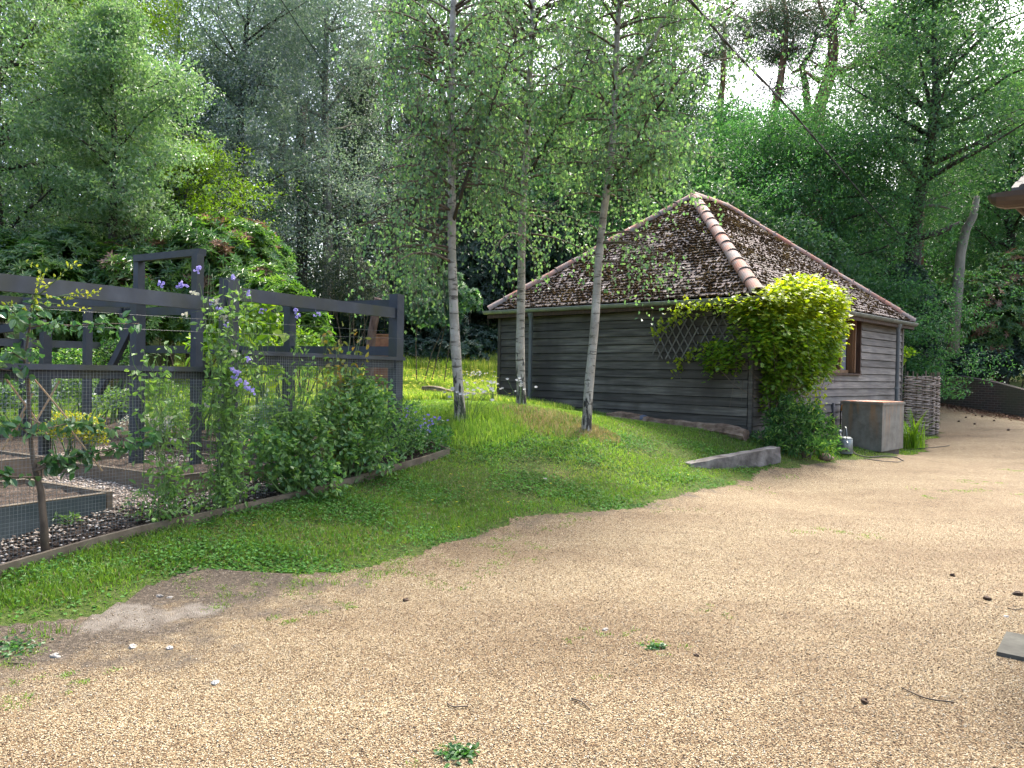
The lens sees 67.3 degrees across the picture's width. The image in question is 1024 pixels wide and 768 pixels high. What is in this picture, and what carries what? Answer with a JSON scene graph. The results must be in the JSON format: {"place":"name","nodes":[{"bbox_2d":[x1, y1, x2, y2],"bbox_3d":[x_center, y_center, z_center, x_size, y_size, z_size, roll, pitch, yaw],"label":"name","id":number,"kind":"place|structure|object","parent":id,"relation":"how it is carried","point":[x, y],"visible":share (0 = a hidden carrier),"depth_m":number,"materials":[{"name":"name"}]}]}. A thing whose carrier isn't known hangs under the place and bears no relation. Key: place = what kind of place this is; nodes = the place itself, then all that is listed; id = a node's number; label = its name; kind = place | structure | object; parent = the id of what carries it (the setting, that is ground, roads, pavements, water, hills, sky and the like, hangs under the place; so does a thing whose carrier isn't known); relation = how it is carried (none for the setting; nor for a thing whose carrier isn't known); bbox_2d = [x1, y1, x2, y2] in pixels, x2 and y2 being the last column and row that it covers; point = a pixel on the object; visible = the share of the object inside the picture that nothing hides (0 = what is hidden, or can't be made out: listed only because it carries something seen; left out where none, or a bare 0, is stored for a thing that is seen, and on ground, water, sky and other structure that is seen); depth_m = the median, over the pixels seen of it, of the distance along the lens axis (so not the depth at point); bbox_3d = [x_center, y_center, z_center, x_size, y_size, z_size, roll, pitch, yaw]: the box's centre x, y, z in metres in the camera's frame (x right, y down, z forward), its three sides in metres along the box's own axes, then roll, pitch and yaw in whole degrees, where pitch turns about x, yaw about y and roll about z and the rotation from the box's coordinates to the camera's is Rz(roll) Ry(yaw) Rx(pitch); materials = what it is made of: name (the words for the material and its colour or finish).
{"place":"outdoors","nodes":[
{"label":"outdoors","id":0,"kind":"place"},
{"bbox_2d":[0,416,438,572],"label":"garden soil","id":1,"kind":"structure","parent":0,"point":[11,446],"depth_m":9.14,"materials":[{"name":"brown soil"}]},
{"bbox_2d":[0,451,44,480],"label":"raised bed","id":2,"kind":"object","parent":1,"relation":"on","point":[16,461],"visible":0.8,"depth_m":7.65,"materials":[{"name":"wood"}]},
{"bbox_2d":[0,478,112,541],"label":"raised bed","id":3,"kind":"object","parent":1,"relation":"on","point":[27,494],"visible":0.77,"depth_m":6.19,"materials":[{"name":"wood"}]},
{"bbox_2d":[32,410,108,457],"bbox_3d":[-5.024,0.648,8.639,1.033,0.723,0.561,1,1,19],"label":"yellow marigold","id":4,"kind":"object","parent":1,"relation":"on","point":[93,437],"visible":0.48,"depth_m":8.56,"materials":[{"name":"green plant"}]},
{"bbox_2d":[0,379,148,435],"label":"vegetable plants","id":5,"kind":"object","parent":1,"relation":"on","point":[61,395],"visible":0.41,"depth_m":10.49,"materials":[{"name":"green plant"}]},
{"bbox_2d":[0,337,149,423],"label":"vegetable plants","id":6,"kind":"object","parent":1,"relation":"on","point":[75,359],"visible":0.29,"depth_m":11.42,"materials":[{"name":"green plant"}]},
{"bbox_2d":[0,259,162,551],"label":"apple tree","id":7,"kind":"object","parent":1,"relation":"on","point":[49,464],"visible":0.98,"depth_m":5.53,"materials":[{"name":"green plant"}]},
{"bbox_2d":[59,450,278,495],"bbox_3d":[-3.631,0.960,8.202,2.056,0.279,1.406,2,1,30],"label":"raised bed","id":8,"kind":"object","parent":1,"relation":"on","point":[129,467],"visible":0.37,"depth_m":7.68,"materials":[{"name":"wood"}]},
{"bbox_2d":[124,312,214,522],"bbox_3d":[-2.804,0.298,6.285,0.429,1.776,0.806,2,1,41],"label":"sweet pea","id":9,"kind":"object","parent":1,"relation":"on","point":[177,471],"visible":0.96,"depth_m":6.26,"materials":[{"name":"green plant"}]},
{"bbox_2d":[119,471,238,522],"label":"cottage plant","id":10,"kind":"object","parent":1,"relation":"on","point":[198,506],"visible":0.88,"depth_m":6.39,"materials":[{"name":"green plant"}]},
{"bbox_2d":[145,365,249,444],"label":"vegetable plants","id":11,"kind":"object","parent":1,"relation":"on","point":[177,402],"visible":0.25,"depth_m":9.78,"materials":[{"name":"green plant"}]},
{"bbox_2d":[158,263,320,512],"bbox_3d":[-2.384,0.040,6.849,1.378,2.202,0.472,0,1,-37],"label":"sweet pea","id":12,"kind":"object","parent":1,"relation":"on","point":[229,433],"visible":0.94,"depth_m":6.74,"materials":[{"name":"green plant"}]},
{"bbox_2d":[158,432,322,456],"bbox_3d":[-3.462,0.787,9.578,2.556,0.207,0.756,2,1,30],"label":"raised bed","id":13,"kind":"object","parent":1,"relation":"on","point":[206,442],"visible":0.09,"depth_m":9.31,"materials":[{"name":"wood"}]},
{"bbox_2d":[183,302,282,438],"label":"vegetable plants","id":14,"kind":"object","parent":13,"relation":"on","point":[258,322],"visible":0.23,"depth_m":9.53,"materials":[{"name":"green plant"}]},
{"bbox_2d":[245,305,288,455],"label":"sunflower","id":15,"kind":"object","parent":1,"relation":"on","point":[262,338],"visible":0.39,"depth_m":8.68,"materials":[{"name":"green plant"}]},
{"bbox_2d":[252,308,351,492],"bbox_3d":[-2.065,0.178,7.553,0.474,1.815,1.257,2,1,38],"label":"sweet pea","id":16,"kind":"object","parent":1,"relation":"on","point":[296,400],"visible":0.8,"depth_m":7.46,"materials":[{"name":"green plant"}]},
{"bbox_2d":[239,364,406,498],"bbox_3d":[-1.891,0.423,7.905,1.124,1.464,2.076,2,1,33],"label":"honeywort","id":17,"kind":"object","parent":1,"relation":"on","point":[351,450],"visible":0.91,"depth_m":7.70,"materials":[{"name":"green plant"}]},
{"bbox_2d":[315,321,370,473],"bbox_3d":[-1.808,0.137,8.259,0.391,1.743,1.030,2,1,38],"label":"bean plant","id":18,"kind":"object","parent":1,"relation":"on","point":[340,378],"visible":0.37,"depth_m":8.17,"materials":[{"name":"green plant"}]},
{"bbox_2d":[357,396,427,465],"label":"cottage plant","id":19,"kind":"object","parent":1,"relation":"on","point":[402,449],"visible":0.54,"depth_m":8.80,"materials":[{"name":"green plant"}]},
{"bbox_2d":[402,414,454,453],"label":"geranium","id":20,"kind":"object","parent":1,"relation":"on","point":[435,430],"visible":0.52,"depth_m":9.43,"materials":[{"name":"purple plant"}]},
{"bbox_2d":[0,406,1023,767],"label":"driveway","id":21,"kind":"structure","parent":0,"point":[978,454],"depth_m":4.43,"materials":[{"name":"beige gravel"}]},
{"bbox_2d":[0,445,294,563],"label":"path flint","id":22,"kind":"object","parent":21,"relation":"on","point":[99,487],"visible":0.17,"depth_m":6.91,"materials":[{"name":"grey stone"}]},
{"bbox_2d":[0,436,449,576],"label":"timber edging","id":23,"kind":"object","parent":21,"relation":"on","point":[48,554],"visible":0.49,"depth_m":6.39,"materials":[{"name":"brown wood"}]},
{"bbox_2d":[0,469,1022,766],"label":"drive weeds","id":24,"kind":"object","parent":21,"relation":"on","point":[380,561],"visible":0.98,"depth_m":5.44,"materials":[{"name":"green plant"}]},
{"bbox_2d":[996,631,1023,660],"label":"paving slab","id":25,"kind":"structure","parent":21,"relation":"on","point":[1011,645],"depth_m":4.36,"materials":[{"name":"stone"}]},
{"bbox_2d":[0,312,1023,637],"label":"ground","id":26,"kind":"structure","parent":0,"point":[102,608],"depth_m":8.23,"materials":[{"name":"green plant"}]},
{"bbox_2d":[0,222,117,387],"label":"rhododendron","id":27,"kind":"object","parent":26,"relation":"on","point":[18,253],"visible":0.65,"depth_m":15.18,"materials":[{"name":"green plant"}]},
{"bbox_2d":[0,295,121,435],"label":"garden fence","id":28,"kind":"object","parent":26,"relation":"on","point":[55,343],"visible":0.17,"depth_m":10.50,"materials":[{"name":"blue paint"}]},
{"bbox_2d":[0,297,145,463],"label":"fruit cage frame","id":29,"kind":"object","parent":26,"relation":"on","point":[134,338],"visible":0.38,"depth_m":8.46,"materials":[{"name":"blue paint"}]},
{"bbox_2d":[0,0,192,352],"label":"alder tree","id":30,"kind":"object","parent":26,"relation":"on","point":[29,34],"visible":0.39,"depth_m":17.25,"materials":[{"name":"green plant"}]},
{"bbox_2d":[1,0,203,355],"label":"maple tree","id":31,"kind":"object","parent":26,"relation":"on","point":[155,21],"visible":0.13,"depth_m":20.62,"materials":[{"name":"green plant"}]},
{"bbox_2d":[0,0,226,379],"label":"alder tree","id":32,"kind":"object","parent":26,"relation":"on","point":[113,27],"visible":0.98,"depth_m":15.86,"materials":[{"name":"green plant"}]},
{"bbox_2d":[1,0,279,338],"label":"beech tree","id":33,"kind":"object","parent":26,"relation":"on","point":[2,163],"visible":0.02,"depth_m":22.56,"materials":[{"name":"green plant"}]},
{"bbox_2d":[12,115,302,365],"bbox_3d":[-8.506,-3.317,19.293,6.590,6.365,6.149,1,1,0],"label":"hornbeam tree","id":34,"kind":"object","parent":26,"relation":"on","point":[197,198],"visible":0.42,"depth_m":19.11,"materials":[{"name":"green plant"}]},
{"bbox_2d":[0,57,323,342],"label":"oak tree","id":35,"kind":"object","parent":26,"relation":"on","point":[224,189],"visible":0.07,"depth_m":21.21,"materials":[{"name":"green plant"}]},
{"bbox_2d":[32,208,303,381],"bbox_3d":[-7.338,-1.962,16.872,6.347,4.255,3.476,1,1,-11],"label":"rhododendron","id":36,"kind":"object","parent":26,"relation":"on","point":[232,247],"visible":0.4,"depth_m":16.25,"materials":[{"name":"green plant"}]},
{"bbox_2d":[133,248,205,463],"bbox_3d":[-3.912,-0.271,8.698,1.395,2.460,0.125,2,1,37],"label":"gate frame","id":37,"kind":"object","parent":26,"relation":"on","point":[197,255],"visible":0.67,"depth_m":8.28,"materials":[{"name":"blue paint"}]},
{"bbox_2d":[45,205,299,365],"bbox_3d":[-8.505,-2.315,19.275,6.487,4.267,2.999,1,1,0],"label":"rhododendron","id":38,"kind":"object","parent":26,"relation":"on","point":[289,260],"visible":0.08,"depth_m":18.76,"materials":[{"name":"green plant"}]},
{"bbox_2d":[58,0,318,320],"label":"lime tree","id":39,"kind":"object","parent":26,"relation":"on","point":[192,37],"visible":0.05,"depth_m":28.64,"materials":[{"name":"green plant"}]},
{"bbox_2d":[0,273,405,563],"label":"garden fence","id":40,"kind":"object","parent":26,"relation":"on","point":[394,359],"visible":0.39,"depth_m":6.54,"materials":[{"name":"blue paint"}]},
{"bbox_2d":[118,300,388,429],"bbox_3d":[-3.701,-0.171,10.450,5.235,1.922,0.110,2,1,30],"label":"garden fence","id":41,"kind":"object","parent":26,"relation":"on","point":[290,326],"visible":0.19,"depth_m":9.95,"materials":[{"name":"blue paint"}]},
{"bbox_2d":[121,0,387,340],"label":"willow tree","id":42,"kind":"object","parent":26,"relation":"on","point":[241,108],"visible":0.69,"depth_m":23.00,"materials":[{"name":"green plant"}]},
{"bbox_2d":[189,0,381,261],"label":"lime tree","id":43,"kind":"object","parent":26,"relation":"on","point":[290,182],"visible":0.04,"depth_m":35.09,"materials":[{"name":"green plant"}]},
{"bbox_2d":[239,270,337,391],"bbox_3d":[-4.487,-0.965,15.108,2.411,2.639,1.331,2,1,30],"label":"rhododendron","id":44,"kind":"object","parent":26,"relation":"on","point":[275,283],"visible":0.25,"depth_m":14.96,"materials":[{"name":"green plant"}]},
{"bbox_2d":[238,313,347,425],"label":"vegetable plants","id":45,"kind":"object","parent":26,"relation":"on","point":[311,341],"visible":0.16,"depth_m":11.09,"materials":[{"name":"green plant"}]},
{"bbox_2d":[295,105,307,289],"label":"tree trunk","id":46,"kind":"object","parent":26,"relation":"on","point":[300,266],"visible":0.14,"depth_m":28.75,"materials":[{"name":"grey plant"}]},
{"bbox_2d":[202,0,447,336],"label":"willow tree","id":47,"kind":"object","parent":26,"relation":"on","point":[325,55],"visible":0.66,"depth_m":26.56,"materials":[{"name":"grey plant"}]},
{"bbox_2d":[301,243,391,345],"bbox_3d":[-5.069,-2.400,23.955,3.128,4.043,1.697,1,1,0],"label":"cypress shrub","id":48,"kind":"object","parent":26,"relation":"on","point":[338,282],"visible":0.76,"depth_m":23.80,"materials":[{"name":"green plant"}]},
{"bbox_2d":[275,36,425,319],"bbox_3d":[-6.208,-7.350,29.975,6.967,12.064,7.394,0,1,-36],"label":"cypress tree","id":49,"kind":"object","parent":26,"relation":"on","point":[360,109],"visible":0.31,"depth_m":29.18,"materials":[{"name":"green plant"}]},
{"bbox_2d":[165,317,574,410],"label":"meadow grass","id":50,"kind":"structure","parent":26,"relation":"on","point":[489,366],"depth_m":20.36,"materials":[{"name":"green plant"}]},
{"bbox_2d":[271,0,492,256],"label":"lime tree","id":51,"kind":"object","parent":26,"relation":"on","point":[429,9],"visible":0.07,"depth_m":37.27,"materials":[{"name":"green plant"}]},
{"bbox_2d":[0,402,808,618],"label":"clover","id":52,"kind":"object","parent":26,"relation":"on","point":[294,513],"visible":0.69,"depth_m":7.28,"materials":[{"name":"green plant"}]},
{"bbox_2d":[331,247,489,361],"bbox_3d":[-3.594,-2.765,27.041,5.763,4.317,3.464,1,1,0],"label":"laurel","id":53,"kind":"object","parent":26,"relation":"on","point":[425,346],"visible":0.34,"depth_m":26.45,"materials":[{"name":"green plant"}]},
{"bbox_2d":[333,73,507,338],"bbox_3d":[-3.812,-6.784,30.729,6.932,11.111,6.507,1,1,-30],"label":"cypress tree","id":54,"kind":"object","parent":26,"relation":"on","point":[407,121],"visible":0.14,"depth_m":30.45,"materials":[{"name":"green plant"}]},
{"bbox_2d":[393,267,482,380],"bbox_3d":[-2.062,-1.567,21.007,2.574,3.398,1.340,1,1,0],"label":"laurel","id":55,"kind":"object","parent":26,"relation":"on","point":[470,297],"visible":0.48,"depth_m":20.75,"materials":[{"name":"green plant"}]},
{"bbox_2d":[328,0,587,421],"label":"birch tree","id":56,"kind":"object","parent":26,"relation":"on","point":[484,56],"visible":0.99,"depth_m":9.92,"materials":[{"name":"green plant"}]},
{"bbox_2d":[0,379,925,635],"bbox_3d":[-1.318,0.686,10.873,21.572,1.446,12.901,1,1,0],"label":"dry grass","id":57,"kind":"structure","parent":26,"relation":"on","point":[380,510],"depth_m":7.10,"materials":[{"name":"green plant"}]},
{"bbox_2d":[408,401,526,449],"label":"long grass","id":58,"kind":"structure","parent":26,"relation":"on","point":[492,433],"depth_m":10.21,"materials":[{"name":"green plant"}]},
{"bbox_2d":[361,0,611,322],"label":"lime tree","id":59,"kind":"object","parent":26,"relation":"on","point":[507,41],"visible":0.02,"depth_m":42.77,"materials":[{"name":"green plant"}]},
{"bbox_2d":[399,192,580,355],"bbox_3d":[-0.957,-4.314,30.149,7.668,7.039,4.295,1,1,0],"label":"laurel","id":60,"kind":"object","parent":26,"relation":"on","point":[480,333],"visible":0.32,"depth_m":29.78,"materials":[{"name":"green plant"}]},
{"bbox_2d":[384,79,596,326],"bbox_3d":[0.043,-7.096,33.611,12.136,11.407,12.868,1,1,0],"label":"beech tree","id":61,"kind":"object","parent":26,"relation":"on","point":[465,194],"visible":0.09,"depth_m":31.97,"materials":[{"name":"green plant"}]},
{"bbox_2d":[0,4,1020,298],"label":"distant woodland","id":62,"kind":"object","parent":26,"relation":"on","point":[264,176],"depth_m":49.57,"materials":[{"name":"green plant"}]},
{"bbox_2d":[399,0,653,404],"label":"birch tree","id":63,"kind":"object","parent":26,"relation":"on","point":[520,323],"visible":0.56,"depth_m":11.64,"materials":[{"name":"green plant"}]},
{"bbox_2d":[453,400,625,441],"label":"long grass","id":64,"kind":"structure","parent":26,"relation":"on","point":[614,427],"depth_m":11.38,"materials":[{"name":"green plant"}]},
{"bbox_2d":[494,403,596,437],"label":"straw grass","id":65,"kind":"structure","parent":26,"relation":"on","point":[547,418],"depth_m":10.84,"materials":[{"name":"plant"}]},
{"bbox_2d":[459,66,684,296],"bbox_3d":[2.604,-7.247,32.954,10.335,12.593,11.115,1,1,0],"label":"beech tree","id":66,"kind":"object","parent":26,"relation":"on","point":[585,207],"visible":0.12,"depth_m":31.26,"materials":[{"name":"green plant"}]},
{"bbox_2d":[506,13,697,248],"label":"lime tree","id":67,"kind":"object","parent":26,"relation":"on","point":[601,46],"visible":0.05,"depth_m":41.69,"materials":[{"name":"green plant"}]},
{"bbox_2d":[497,0,786,432],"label":"birch tree","id":68,"kind":"object","parent":26,"relation":"on","point":[650,161],"visible":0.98,"depth_m":10.29,"materials":[{"name":"green plant"}]},
{"bbox_2d":[551,61,737,250],"bbox_3d":[5.919,-7.898,36.062,10.006,13.732,10.384,1,1,0],"label":"oak tree","id":69,"kind":"object","parent":26,"relation":"on","point":[673,109],"visible":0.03,"depth_m":34.91,"materials":[{"name":"green plant"}]},
{"bbox_2d":[574,0,775,233],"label":"oak tree","id":70,"kind":"object","parent":26,"relation":"on","point":[690,87],"visible":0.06,"depth_m":38.27,"materials":[{"name":"green plant"}]},
{"bbox_2d":[606,411,749,440],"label":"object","id":71,"kind":"object","parent":26,"relation":"on","point":[736,432],"visible":0.43,"depth_m":12.51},
{"bbox_2d":[482,191,917,438],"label":"shed","id":72,"kind":"structure","parent":26,"relation":"on","point":[738,251],"depth_m":14.81,"materials":[{"name":"grey wood"}]},
{"bbox_2d":[652,319,698,358],"bbox_3d":[2.837,-0.779,13.377,0.929,0.701,0.025,2,1,44],"label":"trellis","id":73,"kind":"object","parent":72,"relation":"attached to","point":[675,340],"visible":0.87,"depth_m":13.35,"materials":[{"name":"grey wood"}]},
{"bbox_2d":[649,269,855,443],"bbox_3d":[4.378,-0.321,12.805,3.688,3.136,2.174,1,1,-11],"label":"climbing hop","id":74,"kind":"object","parent":72,"relation":"attached to","point":[811,320],"visible":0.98,"depth_m":12.40,"materials":[{"name":"green plant"}]},
{"bbox_2d":[820,319,861,374],"bbox_3d":[6.381,-0.753,15.061,0.242,1.140,2.000,2,1,44],"label":"window","id":75,"kind":"structure","parent":72,"relation":"in","point":[851,364],"depth_m":15.60,"materials":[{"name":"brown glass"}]},
{"bbox_2d":[666,0,769,170],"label":"pine tree","id":76,"kind":"object","parent":26,"relation":"on","point":[722,82],"visible":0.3,"depth_m":37.66,"materials":[{"name":"green plant"}]},
{"bbox_2d":[684,446,780,468],"bbox_3d":[3.154,1.121,11.016,1.781,0.404,0.214,1,1,-30],"label":"timber sleeper","id":77,"kind":"object","parent":26,"relation":"on","point":[762,456],"visible":0.82,"depth_m":11.02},
{"bbox_2d":[703,177,783,234],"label":"beech shrub","id":78,"kind":"object","parent":26,"relation":"on","point":[728,195],"visible":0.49,"depth_m":22.22,"materials":[{"name":"green plant"}]},
{"bbox_2d":[652,90,853,269],"bbox_3d":[9.444,-5.811,30.544,8.872,11.499,8.280,1,1,0],"label":"oak tree","id":79,"kind":"object","parent":26,"relation":"on","point":[720,115],"visible":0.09,"depth_m":29.93,"materials":[{"name":"green plant"}]},
{"bbox_2d":[686,0,831,229],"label":"pine tree","id":80,"kind":"object","parent":26,"relation":"on","point":[782,62],"visible":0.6,"depth_m":33.75,"materials":[{"name":"green plant"}]},
{"bbox_2d":[750,390,849,459],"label":"leafy shrub","id":81,"kind":"object","parent":26,"relation":"on","point":[803,425],"visible":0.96,"depth_m":12.00,"materials":[{"name":"green plant"}]},
{"bbox_2d":[739,0,863,217],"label":"pine tree","id":82,"kind":"object","parent":26,"relation":"on","point":[766,57],"visible":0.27,"depth_m":34.78,"materials":[{"name":"green plant"}]},
{"bbox_2d":[631,75,974,322],"bbox_3d":[9.254,-4.989,26.642,11.685,10.606,10.111,2,1,33],"label":"beech tree","id":83,"kind":"object","parent":26,"relation":"on","point":[750,149],"visible":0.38,"depth_m":25.61,"materials":[{"name":"green plant"}]},
{"bbox_2d":[770,210,887,294],"bbox_3d":[9.061,-2.145,22.064,3.583,5.678,1.707,1,1,-15],"label":"beech shrub","id":84,"kind":"object","parent":26,"relation":"on","point":[823,237],"visible":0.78,"depth_m":21.82,"materials":[{"name":"green plant"}]},
{"bbox_2d":[653,0,1020,256],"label":"pine tree","id":85,"kind":"object","parent":26,"relation":"on","point":[800,16],"visible":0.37,"depth_m":32.99,"materials":[{"name":"green plant"}]},
{"bbox_2d":[723,101,1023,373],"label":"beech tree","id":86,"kind":"object","parent":26,"relation":"on","point":[880,209],"visible":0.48,"depth_m":23.49,"materials":[{"name":"green plant"}]},
{"bbox_2d":[841,400,905,453],"bbox_3d":[6.641,0.863,14.157,0.740,1.104,1.160,2,1,44],"label":"water tank","id":87,"kind":"object","parent":26,"relation":"on","point":[875,425],"visible":0.91,"depth_m":13.78,"materials":[{"name":"metal"}]},
{"bbox_2d":[797,189,972,282],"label":"beech tree","id":88,"kind":"object","parent":26,"relation":"on","point":[882,238],"visible":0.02,"depth_m":36.00,"materials":[{"name":"green plant"}]},
{"bbox_2d":[755,0,1023,406],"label":"oak tree","id":89,"kind":"object","parent":26,"relation":"on","point":[934,114],"visible":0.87,"depth_m":23.85,"materials":[{"name":"green plant"}]},
{"bbox_2d":[884,261,951,405],"bbox_3d":[12.595,-1.496,24.099,2.018,4.731,1.846,1,1,0],"label":"rhododendron","id":90,"kind":"object","parent":26,"relation":"on","point":[919,271],"visible":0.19,"depth_m":23.61,"materials":[{"name":"green plant"}]},
{"bbox_2d":[903,371,940,434],"bbox_3d":[9.681,0.490,18.176,0.778,1.596,1.831,2,1,28],"label":"wattle screen","id":91,"kind":"object","parent":26,"relation":"on","point":[931,397],"visible":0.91,"depth_m":17.68,"materials":[{"name":"grey wicker"}]},
{"bbox_2d":[827,135,1022,336],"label":"beech tree","id":92,"kind":"object","parent":26,"relation":"on","point":[936,268],"visible":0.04,"depth_m":35.15,"materials":[{"name":"green plant"}]},
{"bbox_2d":[855,276,1023,399],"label":"beech tree","id":93,"kind":"object","parent":26,"relation":"on","point":[900,297],"visible":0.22,"depth_m":22.08,"materials":[{"name":"green plant"}]},
{"bbox_2d":[878,51,1023,383],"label":"oak tree","id":94,"kind":"object","parent":26,"relation":"on","point":[1008,220],"visible":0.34,"depth_m":30.51,"materials":[{"name":"green plant"}]},
{"bbox_2d":[946,196,979,352],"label":"tree trunk","id":95,"kind":"object","parent":26,"relation":"on","point":[960,255],"visible":0.78,"depth_m":25.42,"materials":[{"name":"grey plant"}]},
{"bbox_2d":[923,375,1023,416],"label":"brick wall","id":96,"kind":"structure","parent":26,"relation":"on","point":[1001,397],"depth_m":24.53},
{"bbox_2d":[931,246,1023,383],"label":"rhododendron","id":97,"kind":"object","parent":26,"relation":"on","point":[1011,320],"visible":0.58,"depth_m":25.67,"materials":[{"name":"green plant"}]},
{"bbox_2d":[943,332,1023,387],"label":"rhododendron","id":98,"kind":"object","parent":26,"relation":"on","point":[1017,356],"visible":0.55,"depth_m":25.34,"materials":[{"name":"green plant"}]},
{"bbox_2d":[988,176,1023,216],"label":"house","id":99,"kind":"structure","parent":26,"relation":"on","point":[1013,198],"depth_m":4.88,"materials":[{"name":"brown wood"}]},
{"bbox_2d":[1,0,1023,294],"label":"sky","id":100,"kind":"structure","parent":0,"point":[738,88],"materials":[{"name":"white"}]},
{"bbox_2d":[687,0,907,240],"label":"overhead cable","id":101,"kind":"object","parent":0,"point":[723,39],"visible":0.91,"depth_m":13.20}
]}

